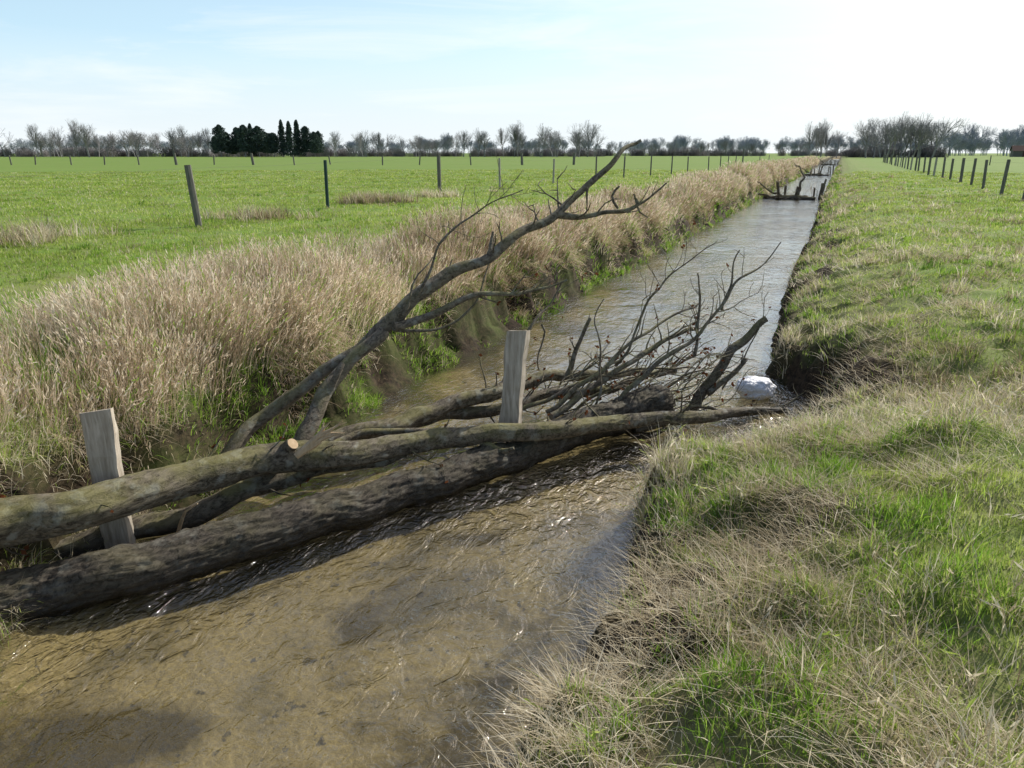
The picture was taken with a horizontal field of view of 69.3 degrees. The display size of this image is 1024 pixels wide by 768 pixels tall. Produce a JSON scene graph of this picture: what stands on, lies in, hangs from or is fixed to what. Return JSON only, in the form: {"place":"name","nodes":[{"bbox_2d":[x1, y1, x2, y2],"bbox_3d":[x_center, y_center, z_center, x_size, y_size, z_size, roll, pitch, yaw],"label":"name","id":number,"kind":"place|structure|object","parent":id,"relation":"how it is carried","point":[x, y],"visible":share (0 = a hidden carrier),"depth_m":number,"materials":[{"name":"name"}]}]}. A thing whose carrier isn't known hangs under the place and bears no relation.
{"place":"outdoors","nodes":[
{"label":"outdoors","id":0,"kind":"place"},
{"bbox_2d":[0,159,838,766],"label":"stream water","id":1,"kind":"structure","parent":0,"point":[750,245],"depth_m":11.78,"materials":[{"name":"liquid"}]},
{"bbox_2d":[0,384,675,626],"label":"fallen log","id":2,"kind":"object","parent":1,"relation":"in","point":[68,584],"visible":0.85,"depth_m":4.81,"materials":[{"name":"wood"}]},
{"bbox_2d":[220,139,668,453],"bbox_3d":[-0.496,-0.852,6.425,4.194,2.459,0.853,-10,20,-29],"label":"leaning branch","id":3,"kind":"object","parent":1,"relation":"on","point":[337,368],"visible":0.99,"depth_m":6.26,"materials":[{"name":"brown plant"}]},
{"bbox_2d":[497,330,529,442],"bbox_3d":[0.013,0.035,6.296,0.254,1.044,0.149,6,18,18],"label":"wooden stake","id":4,"kind":"object","parent":1,"relation":"in","point":[515,353],"visible":0.82,"depth_m":6.21,"materials":[{"name":"grey wood"}]},
{"bbox_2d":[324,343,709,440],"bbox_3d":[0.090,0.137,7.339,4.716,0.921,1.206,-10,20,-28],"label":"fallen branch","id":5,"kind":"object","parent":1,"relation":"in","point":[459,406],"visible":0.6,"depth_m":7.06,"materials":[{"name":"wood"}]},
{"bbox_2d":[522,221,780,438],"bbox_3d":[1.375,-0.622,7.455,2.776,1.994,1.673,-3,18,-9],"label":"brushwood pile","id":6,"kind":"object","parent":1,"relation":"in","point":[710,385],"visible":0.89,"depth_m":7.27,"materials":[{"name":"brown plant"}]},
{"bbox_2d":[735,376,776,400],"bbox_3d":[2.609,0.043,7.920,0.454,0.270,0.335,-2,17,-5],"label":"plastic bag","id":7,"kind":"object","parent":1,"relation":"on","point":[757,387],"visible":0.93,"depth_m":7.81,"materials":[{"name":"white plastic"}]},
{"bbox_2d":[0,153,1023,767],"bbox_3d":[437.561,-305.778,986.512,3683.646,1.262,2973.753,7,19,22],"label":"ground","id":8,"kind":"structure","parent":0,"point":[280,683],"depth_m":4.57,"materials":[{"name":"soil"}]},
{"bbox_2d":[79,408,135,548],"bbox_3d":[-2.588,0.711,4.778,0.217,1.192,0.118,-1,17,-4],"label":"wooden stake","id":9,"kind":"object","parent":8,"relation":"on","point":[101,436],"visible":0.6,"depth_m":4.65,"materials":[{"name":"grey wood"}]},
{"bbox_2d":[0,303,424,639],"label":"waterline grass","id":10,"kind":"structure","parent":8,"relation":"on","point":[260,380],"depth_m":6.64,"materials":[{"name":"green plant"}]},
{"bbox_2d":[53,455,414,559],"bbox_3d":[-2.156,0.837,5.104,3.091,0.434,0.490,-9,19,-26],"label":"fallen tree trunk","id":11,"kind":"object","parent":8,"relation":"on","point":[199,512],"visible":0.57,"depth_m":5.13,"materials":[{"name":"brown wood"}]},
{"bbox_2d":[207,119,324,156],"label":"pine trees","id":12,"kind":"object","parent":8,"relation":"on","point":[243,138],"visible":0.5,"depth_m":284.49,"materials":[{"name":"green plant"}]},
{"bbox_2d":[8,153,575,164],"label":"wire fence","id":13,"kind":"object","parent":8,"relation":"on","point":[176,163],"visible":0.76,"depth_m":98.14,"materials":[{"name":"grey wood"}]},
{"bbox_2d":[0,171,706,247],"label":"dry grass heap","id":14,"kind":"object","parent":8,"relation":"on","point":[47,234],"visible":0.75,"depth_m":18.25,"materials":[{"name":"plant"}]},
{"bbox_2d":[0,149,769,226],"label":"wire fence","id":15,"kind":"object","parent":8,"relation":"on","point":[193,196],"visible":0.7,"depth_m":21.33,"materials":[{"name":"grey wood"}]},
{"bbox_2d":[0,385,805,561],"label":"fallen tree trunk","id":16,"kind":"object","parent":8,"relation":"on","point":[29,519],"visible":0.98,"depth_m":5.16,"materials":[{"name":"wood"}]},
{"bbox_2d":[0,155,818,497],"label":"dry reed grass","id":17,"kind":"structure","parent":8,"relation":"on","point":[115,317],"depth_m":6.92,"materials":[{"name":"beige plant"}]},
{"bbox_2d":[0,144,951,157],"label":"hedgerow","id":18,"kind":"object","parent":8,"relation":"on","point":[927,151],"visible":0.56,"depth_m":309.97,"materials":[{"name":"plant"}]},
{"bbox_2d":[0,173,1023,767],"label":"lush grass tufts","id":19,"kind":"object","parent":8,"relation":"on","point":[926,507],"visible":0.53,"depth_m":3.42,"materials":[{"name":"plant"}]},
{"bbox_2d":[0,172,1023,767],"bbox_3d":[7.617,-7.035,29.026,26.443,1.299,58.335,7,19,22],"label":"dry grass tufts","id":20,"kind":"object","parent":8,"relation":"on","point":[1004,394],"visible":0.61,"depth_m":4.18,"materials":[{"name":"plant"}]},
{"bbox_2d":[0,123,1023,155],"bbox_3d":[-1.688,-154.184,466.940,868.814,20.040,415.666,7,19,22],"label":"distant woodland","id":21,"kind":"object","parent":8,"relation":"on","point":[972,143],"visible":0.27,"depth_m":420.00,"materials":[{"name":"plant"}]},
{"bbox_2d":[155,165,903,767],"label":"green bank grass","id":22,"kind":"structure","parent":8,"relation":"on","point":[671,495],"depth_m":6.51,"materials":[{"name":"plant"}]},
{"bbox_2d":[756,163,826,199],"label":"log dam","id":23,"kind":"structure","parent":8,"relation":"on","point":[779,195],"depth_m":41.71,"materials":[{"name":"brown wood"}]},
{"bbox_2d":[801,159,833,175],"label":"log dam","id":24,"kind":"structure","parent":8,"relation":"on","point":[816,174],"depth_m":84.80,"materials":[{"name":"brown wood"}]},
{"bbox_2d":[820,157,837,164],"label":"log dam","id":25,"kind":"structure","parent":8,"relation":"on","point":[829,162],"depth_m":159.54,"materials":[{"name":"brown wood"}]},
{"bbox_2d":[883,154,1023,200],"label":"wire fence","id":26,"kind":"object","parent":8,"relation":"on","point":[885,159],"visible":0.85,"depth_m":43.68,"materials":[{"name":"grey wood"}]},
{"bbox_2d":[0,0,1023,152],"label":"sky","id":27,"kind":"structure","parent":0,"point":[708,70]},
{"bbox_2d":[1009,145,1023,156],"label":"field barn","id":28,"kind":"structure","parent":0,"point":[1016,150],"depth_m":285.36,"materials":[{"name":"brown wood"}]}
]}

